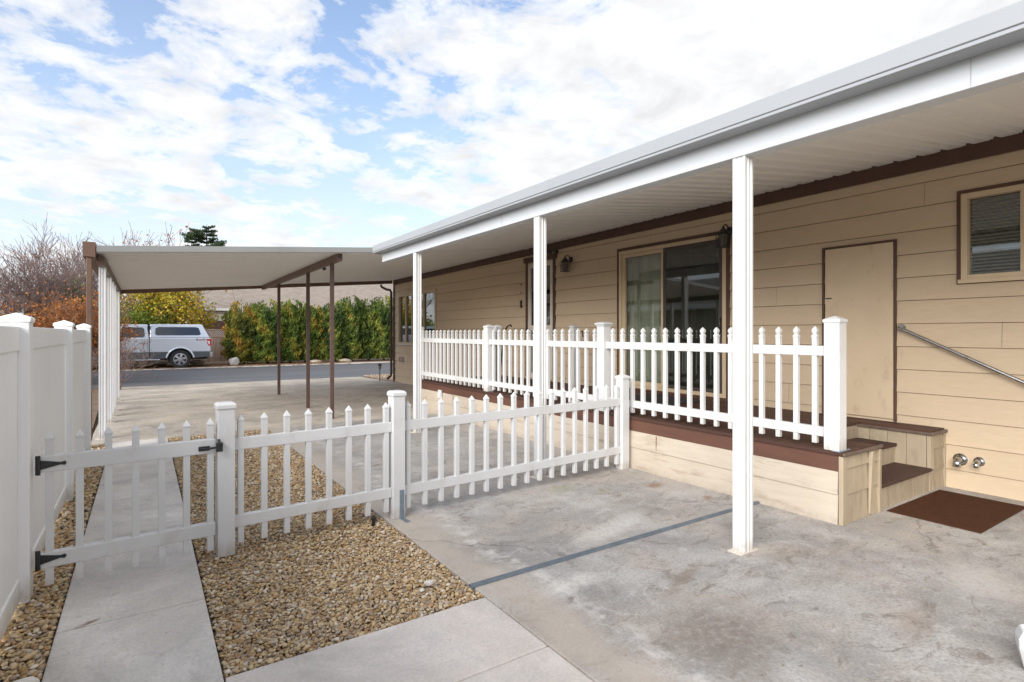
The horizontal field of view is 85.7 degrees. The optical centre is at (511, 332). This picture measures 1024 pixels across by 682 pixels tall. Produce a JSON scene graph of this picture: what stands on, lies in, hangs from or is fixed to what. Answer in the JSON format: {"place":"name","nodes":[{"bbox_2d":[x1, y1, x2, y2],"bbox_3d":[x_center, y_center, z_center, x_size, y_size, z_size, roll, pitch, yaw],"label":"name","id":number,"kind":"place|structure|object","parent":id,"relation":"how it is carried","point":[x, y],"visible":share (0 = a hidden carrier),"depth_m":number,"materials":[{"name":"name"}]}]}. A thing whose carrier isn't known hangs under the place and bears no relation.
{"place":"outdoors","nodes":[
{"label":"outdoors","id":0,"kind":"place"},
{"bbox_2d":[0,444,104,681],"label":"pebble gravel","id":1,"kind":"structure","parent":0,"point":[28,615],"depth_m":2.97,"materials":[{"name":"beige gravel"}]},
{"bbox_2d":[14,676,39,681],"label":"stone","id":2,"kind":"object","parent":1,"relation":"on","point":[31,679],"visible":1,"depth_m":2.35,"materials":[{"name":"white stone"}]},
{"bbox_2d":[23,273,98,324],"bbox_3d":[-15.616,-0.248,19.253,2.570,3.774,3.531,0,0,-34],"label":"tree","id":3,"kind":"object","parent":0,"point":[75,289],"visible":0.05,"depth_m":19.11,"materials":[{"name":"plant"}]},
{"bbox_2d":[92,389,98,427],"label":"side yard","id":4,"kind":"structure","parent":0,"point":[95,403],"depth_m":12.10,"materials":[{"name":"grey concrete"}]},
{"bbox_2d":[56,525,204,633],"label":"walkway","id":5,"kind":"structure","parent":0,"point":[97,594],"depth_m":3.24,"materials":[{"name":"concrete"}]},
{"bbox_2d":[42,599,223,681],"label":"walkway","id":6,"kind":"structure","parent":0,"point":[144,647],"depth_m":2.60,"materials":[{"name":"concrete"}]},
{"bbox_2d":[84,469,182,541],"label":"walkway","id":7,"kind":"structure","parent":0,"point":[121,506],"depth_m":4.76,"materials":[{"name":"concrete"}]},
{"bbox_2d":[101,438,174,477],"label":"walkway","id":8,"kind":"structure","parent":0,"point":[126,468],"depth_m":6.23,"materials":[{"name":"concrete"}]},
{"bbox_2d":[93,357,385,433],"bbox_3d":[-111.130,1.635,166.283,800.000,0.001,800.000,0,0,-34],"label":"ground","id":9,"kind":"structure","parent":0,"point":[96,422],"depth_m":10.17,"materials":[{"name":"grey concrete"}]},
{"bbox_2d":[92,337,162,389],"bbox_3d":[-10.850,0.850,15.242,1.753,1.602,2.370,0,0,8],"label":"twiggy shrub","id":10,"kind":"object","parent":9,"relation":"on","point":[127,361],"visible":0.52,"depth_m":15.30,"materials":[{"name":"brown plant"}]},
{"bbox_2d":[183,234,208,245],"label":"pine tree","id":11,"kind":"object","parent":9,"relation":"on","point":[193,243],"visible":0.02,"depth_m":56.98,"materials":[{"name":"green plant"}]},
{"bbox_2d":[180,225,226,245],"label":"pine tree","id":12,"kind":"object","parent":9,"relation":"on","point":[197,235],"visible":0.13,"depth_m":50.37,"materials":[{"name":"green plant"}]},
{"bbox_2d":[92,358,389,370],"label":"verge","id":13,"kind":"structure","parent":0,"point":[301,361],"depth_m":28.03,"materials":[{"name":"soil"}]},
{"bbox_2d":[46,223,167,303],"bbox_3d":[-19.467,-2.011,27.913,7.290,7.288,4.248,0,0,-34],"label":"bare tree","id":14,"kind":"object","parent":13,"relation":"on","point":[113,244],"visible":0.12,"depth_m":27.99,"materials":[{"name":"brown plant"}]},
{"bbox_2d":[120,293,180,364],"bbox_3d":[-18.399,-0.172,26.275,4.358,3.651,4.006,0,0,12],"label":"green shrub","id":15,"kind":"object","parent":13,"relation":"on","point":[135,316],"visible":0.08,"depth_m":26.05,"materials":[{"name":"green plant"}]},
{"bbox_2d":[92,324,212,367],"bbox_3d":[-16.751,0.598,24.287,6.135,1.955,2.440,0,0,-34],"label":"pickup truck","id":16,"kind":"object","parent":13,"relation":"on","point":[179,345],"visible":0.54,"depth_m":24.33,"materials":[{"name":"silver metal"}]},
{"bbox_2d":[85,221,226,318],"bbox_3d":[-18.998,-2.263,30.394,4.202,7.780,6.664,0,0,40],"label":"bare tree","id":17,"kind":"object","parent":13,"relation":"on","point":[123,242],"visible":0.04,"depth_m":30.08,"materials":[{"name":"brown plant"}]},
{"bbox_2d":[98,291,216,325],"bbox_3d":[-17.843,-0.977,28.067,6.297,5.244,5.200,0,0,18],"label":"yellow tree","id":18,"kind":"object","parent":13,"relation":"on","point":[169,300],"visible":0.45,"depth_m":27.24,"materials":[{"name":"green plant"}]},
{"bbox_2d":[149,361,167,365],"bbox_3d":[-16.717,1.490,26.088,0.741,0.316,0.438,0,0,-34],"label":"boulder","id":19,"kind":"object","parent":13,"relation":"on","point":[158,363],"visible":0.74,"depth_m":25.99,"materials":[{"name":"brown stone"}]},
{"bbox_2d":[137,311,183,363],"bbox_3d":[-17.879,0.250,27.271,3.255,2.816,3.593,0,0,17],"label":"green shrub","id":20,"kind":"object","parent":13,"relation":"on","point":[162,319],"visible":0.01,"depth_m":27.04,"materials":[{"name":"green plant"}]},
{"bbox_2d":[92,329,259,364],"bbox_3d":[-18.015,0.640,25.667,14.668,1.720,0.140,0,0,-34],"label":"wooden fence","id":21,"kind":"object","parent":13,"relation":"on","point":[220,358],"visible":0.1,"depth_m":27.67,"materials":[{"name":"paint"}]},
{"bbox_2d":[145,294,223,333],"bbox_3d":[-17.172,-0.400,29.312,3.386,4.072,4.079,0,0,2],"label":"orange leaved tree","id":22,"kind":"object","parent":13,"relation":"on","point":[207,323],"visible":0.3,"depth_m":29.46,"materials":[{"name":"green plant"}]},
{"bbox_2d":[190,360,205,364],"bbox_3d":[-15.066,1.451,26.481,0.644,0.303,0.358,0,0,-13],"label":"boulder","id":23,"kind":"object","parent":13,"relation":"on","point":[197,362],"visible":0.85,"depth_m":26.35,"materials":[{"name":"brown stone"}]},
{"bbox_2d":[228,357,239,364],"bbox_3d":[-13.439,1.391,26.659,0.486,0.430,0.457,0,0,-34],"label":"boulder","id":24,"kind":"object","parent":13,"relation":"on","point":[234,361],"visible":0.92,"depth_m":26.51,"materials":[{"name":"white stone"}]},
{"bbox_2d":[220,300,258,363],"bbox_3d":[-13.357,-0.009,27.385,2.069,3.319,1.778,0,0,-34],"label":"arborvitae","id":25,"kind":"object","parent":13,"relation":"on","point":[237,341],"visible":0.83,"depth_m":26.88,"materials":[{"name":"green plant"}]},
{"bbox_2d":[245,299,289,362],"bbox_3d":[-12.368,-0.047,27.809,2.285,3.394,1.995,0,0,-34],"label":"arborvitae","id":26,"kind":"object","parent":13,"relation":"on","point":[264,337],"visible":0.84,"depth_m":27.28,"materials":[{"name":"green plant"}]},
{"bbox_2d":[274,299,305,362],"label":"arborvitae","id":27,"kind":"object","parent":13,"relation":"on","point":[293,350],"visible":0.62,"depth_m":28.10,"materials":[{"name":"green plant"}]},
{"bbox_2d":[292,301,321,361],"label":"arborvitae","id":28,"kind":"object","parent":13,"relation":"on","point":[314,327],"visible":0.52,"depth_m":28.79,"materials":[{"name":"green plant"}]},
{"bbox_2d":[310,304,326,360],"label":"arborvitae","id":29,"kind":"object","parent":13,"relation":"on","point":[322,314],"visible":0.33,"depth_m":29.20,"materials":[{"name":"green plant"}]},
{"bbox_2d":[318,300,351,361],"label":"arborvitae","id":30,"kind":"object","parent":13,"relation":"on","point":[340,335],"visible":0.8,"depth_m":29.25,"materials":[{"name":"green plant"}]},
{"bbox_2d":[339,358,351,361],"bbox_3d":[-8.912,1.497,29.484,0.682,0.254,0.352,0,0,-20],"label":"boulder","id":31,"kind":"object","parent":13,"relation":"on","point":[344,360],"visible":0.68,"depth_m":29.36,"materials":[{"name":"beige stone"}]},
{"bbox_2d":[335,294,368,360],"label":"arborvitae","id":32,"kind":"object","parent":13,"relation":"on","point":[355,335],"visible":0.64,"depth_m":29.76,"materials":[{"name":"green plant"}]},
{"bbox_2d":[359,298,383,360],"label":"arborvitae","id":33,"kind":"object","parent":13,"relation":"on","point":[370,330],"visible":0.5,"depth_m":30.34,"materials":[{"name":"green plant"}]},
{"bbox_2d":[369,296,389,359],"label":"arborvitae","id":34,"kind":"object","parent":13,"relation":"on","point":[383,326],"visible":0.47,"depth_m":30.59,"materials":[{"name":"green plant"}]},
{"bbox_2d":[0,430,482,681],"bbox_3d":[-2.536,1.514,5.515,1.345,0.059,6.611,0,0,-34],"label":"pebble gravel","id":35,"kind":"structure","parent":0,"point":[413,572],"depth_m":3.41,"materials":[{"name":"beige gravel"}]},
{"bbox_2d":[0,313,91,641],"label":"privacy fence","id":36,"kind":"object","parent":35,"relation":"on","point":[45,381],"visible":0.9,"depth_m":3.12,"materials":[{"name":"plastic"}]},
{"bbox_2d":[371,515,375,526],"bbox_3d":[-1.087,1.481,4.325,0.044,0.098,0.044,0,0,-34],"label":"sprinkler head","id":37,"kind":"object","parent":35,"relation":"on","point":[373,518],"visible":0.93,"depth_m":4.31},
{"bbox_2d":[424,580,433,585],"bbox_3d":[-0.490,1.478,3.256,0.057,0.034,0.039,0,0,12],"label":"stone","id":38,"kind":"object","parent":35,"relation":"on","point":[429,583],"visible":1,"depth_m":3.24,"materials":[{"name":"white stone"}]},
{"bbox_2d":[92,362,392,388],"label":"street","id":39,"kind":"structure","parent":0,"point":[210,375],"depth_m":21.17,"materials":[{"name":"grey asphalt"}]},
{"bbox_2d":[4,302,52,326],"bbox_3d":[-14.991,0.344,17.263,3.240,2.628,3.331,0,0,-26],"label":"russet shrub","id":40,"kind":"object","parent":39,"relation":"on","point":[35,316],"visible":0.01,"depth_m":17.21,"materials":[{"name":"orange plant"}]},
{"bbox_2d":[0,240,85,321],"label":"bare tree","id":41,"kind":"object","parent":39,"relation":"on","point":[22,299],"visible":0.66,"depth_m":17.44,"materials":[{"name":"brown plant"}]},
{"bbox_2d":[0,212,131,319],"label":"bare tree","id":42,"kind":"object","parent":39,"relation":"on","point":[66,277],"visible":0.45,"depth_m":18.05,"materials":[{"name":"brown plant"}]},
{"bbox_2d":[0,280,150,376],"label":"russet shrub","id":43,"kind":"object","parent":39,"relation":"on","point":[76,318],"visible":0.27,"depth_m":16.38,"materials":[{"name":"orange plant"}]},
{"bbox_2d":[9,231,146,315],"bbox_3d":[-16.779,-1.155,21.546,3.942,5.593,4.029,0,0,-1],"label":"bare tree","id":44,"kind":"object","parent":39,"relation":"on","point":[78,257],"visible":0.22,"depth_m":20.88,"materials":[{"name":"brown plant"}]},
{"bbox_2d":[93,362,386,371],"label":"kerb","id":45,"kind":"structure","parent":39,"relation":"on","point":[250,366],"depth_m":25.80,"materials":[{"name":"concrete"}]},
{"bbox_2d":[92,361,388,399],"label":"leaf litter","id":46,"kind":"object","parent":39,"relation":"on","point":[214,365],"visible":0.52,"depth_m":25.96,"materials":[{"name":"brown plant"}]},
{"bbox_2d":[91,377,434,445],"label":"driveway","id":47,"kind":"structure","parent":0,"point":[147,410],"depth_m":11.70,"materials":[{"name":"concrete"}]},
{"bbox_2d":[82,241,519,440],"bbox_3d":[-4.640,-0.137,12.182,7.179,3.282,7.587,0,0,-34],"label":"carport","id":48,"kind":"object","parent":47,"relation":"on","point":[119,270],"visible":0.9,"depth_m":10.09,"materials":[{"name":"paint"}]},
{"bbox_2d":[378,363,381,380],"bbox_3d":[-4.225,1.270,17.624,0.160,0.600,0.160,0,0,-34],"label":"path light","id":49,"kind":"object","parent":47,"relation":"on","point":[379,366],"visible":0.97,"depth_m":17.59,"materials":[{"name":"black metal"}]},
{"bbox_2d":[380,130,1023,500],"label":"house","id":50,"kind":"structure","parent":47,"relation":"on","point":[930,246],"depth_m":6.24,"materials":[{"name":"beige wood"}]},
{"bbox_2d":[397,289,436,346],"bbox_3d":[-2.742,-0.405,15.860,0.115,1.550,2.660,0,0,-34],"label":"window","id":51,"kind":"structure","parent":50,"relation":"in","point":[429,297],"depth_m":16.08,"materials":[{"name":"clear glass"}]},
{"bbox_2d":[523,253,556,379],"bbox_3d":[0.539,-0.310,10.878,0.135,2.420,1.050,0,0,-34],"label":"entry door","id":52,"kind":"structure","parent":50,"relation":"in","point":[550,264],"depth_m":10.75,"materials":[{"name":"brown paint"}]},
{"bbox_2d":[546,248,557,253],"bbox_3d":[0.776,-1.532,10.389,0.196,0.076,0.324,0,0,-34],"label":"security camera","id":53,"kind":"object","parent":50,"relation":"attached to","point":[555,251],"visible":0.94,"depth_m":10.42,"materials":[{"name":"black plastic"}]},
{"bbox_2d":[560,255,572,271],"bbox_3d":[0.989,-1.268,10.043,0.227,0.321,0.164,0,0,-34],"label":"wall lantern","id":54,"kind":"object","parent":50,"relation":"attached to","point":[564,262],"depth_m":9.99,"materials":[{"name":"black metal"}]},
{"bbox_2d":[617,231,730,401],"bbox_3d":[2.384,-0.227,8.281,0.241,2.305,2.100,0,0,-34],"label":"sliding door","id":55,"kind":"structure","parent":50,"relation":"in","point":[695,273],"depth_m":8.08,"materials":[{"name":"brown paint"}]},
{"bbox_2d":[715,224,732,247],"bbox_3d":[2.817,-1.288,7.307,0.227,0.321,0.164,0,0,-34],"label":"wall lantern","id":56,"kind":"object","parent":50,"relation":"attached to","point":[723,233],"depth_m":7.26,"materials":[{"name":"black metal"}]},
{"bbox_2d":[822,239,896,421],"bbox_3d":[3.784,-0.025,6.044,0.035,1.900,0.755,0,0,-34],"label":"storage door","id":57,"kind":"structure","parent":50,"relation":"in","point":[859,282],"depth_m":5.96,"materials":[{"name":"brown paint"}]},
{"bbox_2d":[897,324,1023,384],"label":"handrail","id":58,"kind":"object","parent":50,"relation":"attached to","point":[901,327],"visible":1,"depth_m":5.21,"materials":[{"name":"metal"}]},
{"bbox_2d":[957,180,1023,284],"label":"window","id":59,"kind":"structure","parent":50,"relation":"in","point":[964,197],"depth_m":5.16,"materials":[{"name":"brown paint"}]},
{"bbox_2d":[170,284,392,356],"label":"house across street","id":60,"kind":"structure","parent":0,"point":[320,295],"depth_m":37.58,"materials":[{"name":"beige"}]},
{"bbox_2d":[190,319,224,344],"bbox_3d":[-17.729,0.320,33.790,3.670,2.360,0.090,0,0,-34],"label":"garage door","id":61,"kind":"structure","parent":60,"relation":"in","point":[220,323],"depth_m":33.63,"materials":[{"name":"brown"}]},
{"bbox_2d":[364,374,393,381],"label":"pale gravel","id":62,"kind":"structure","parent":0,"point":[384,376],"depth_m":19.37,"materials":[{"name":"beige gravel"}]},
{"bbox_2d":[225,598,546,681],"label":"front path","id":63,"kind":"structure","parent":0,"point":[462,642],"depth_m":2.59,"materials":[{"name":"concrete"}]},
{"bbox_2d":[0,0,1020,316],"label":"sky","id":64,"kind":"structure","parent":0,"point":[264,123],"materials":[{"name":"blue"}]},
{"bbox_2d":[461,647,593,681],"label":"front path","id":65,"kind":"structure","parent":0,"point":[547,664],"depth_m":2.44,"materials":[{"name":"concrete"}]},
{"bbox_2d":[268,414,1023,681],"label":"patio","id":66,"kind":"structure","parent":0,"point":[884,595],"depth_m":3.41,"materials":[{"name":"concrete"}]},
{"bbox_2d":[214,374,629,557],"bbox_3d":[-0.328,0.977,4.880,4.074,1.047,0.230,0,0,-37],"label":"picket fence","id":67,"kind":"object","parent":66,"relation":"on","point":[397,425],"visible":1,"depth_m":4.45,"materials":[{"name":"white plastic"}]},
{"bbox_2d":[35,418,222,585],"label":"picket gate","id":68,"kind":"structure","parent":67,"relation":"attached to","point":[50,557],"depth_m":3.39,"materials":[{"name":"white plastic"}]},
{"bbox_2d":[468,501,759,587],"bbox_3d":[0.960,1.490,4.057,2.905,0.017,0.042,0,0,-34],"label":"metal strip","id":69,"kind":"object","parent":66,"relation":"on","point":[538,566],"visible":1,"depth_m":3.77,"materials":[{"name":"grey metal"}]},
{"bbox_2d":[422,375,947,525],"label":"deck","id":70,"kind":"structure","parent":66,"relation":"on","point":[879,466],"depth_m":5.29,"materials":[{"name":"paint"}]},
{"bbox_2d":[494,325,501,389],"bbox_3d":[-0.243,0.399,9.002,0.116,1.062,0.116,0,0,-34],"label":"gate post","id":71,"kind":"object","parent":70,"relation":"on","point":[497,328],"visible":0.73,"depth_m":8.95,"materials":[{"name":"white plastic"}]},
{"bbox_2d":[501,324,511,365],"bbox_3d":[-0.139,0.379,11.276,0.044,1.109,0.484,0,0,-34],"label":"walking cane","id":72,"kind":"object","parent":70,"relation":"on","point":[502,345],"visible":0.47,"depth_m":11.35,"materials":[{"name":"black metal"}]},
{"bbox_2d":[569,324,583,388],"bbox_3d":[1.081,0.394,9.202,0.239,1.072,0.116,0,0,-34],"label":"gate post","id":73,"kind":"object","parent":70,"relation":"on","point":[573,327],"visible":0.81,"depth_m":9.12,"materials":[{"name":"white plastic"}]},
{"bbox_2d":[422,316,849,452],"bbox_3d":[0.378,0.398,7.650,0.162,1.064,8.074,0,0,-34],"label":"deck railing","id":74,"kind":"object","parent":70,"relation":"on","point":[603,344],"visible":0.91,"depth_m":5.79,"materials":[{"name":"white plastic"}]},
{"bbox_2d":[629,394,699,404],"bbox_3d":[2.030,0.922,7.671,0.800,0.012,1.000,0,0,-34],"label":"door mat","id":75,"kind":"object","parent":70,"relation":"on","point":[671,400],"depth_m":7.58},
{"bbox_2d":[372,0,1023,555],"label":"patio cover","id":76,"kind":"object","parent":66,"relation":"on","point":[956,86],"visible":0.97,"depth_m":4.06,"materials":[{"name":"metal"}]},
{"bbox_2d":[887,490,1023,533],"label":"floor mat","id":77,"kind":"object","parent":66,"relation":"on","point":[966,512],"visible":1,"depth_m":4.62,"materials":[{"name":"brown fabric"}]},
{"bbox_2d":[1015,624,1023,665],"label":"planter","id":78,"kind":"object","parent":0,"point":[1019,634],"visible":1,"depth_m":2.45,"materials":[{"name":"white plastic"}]}
]}

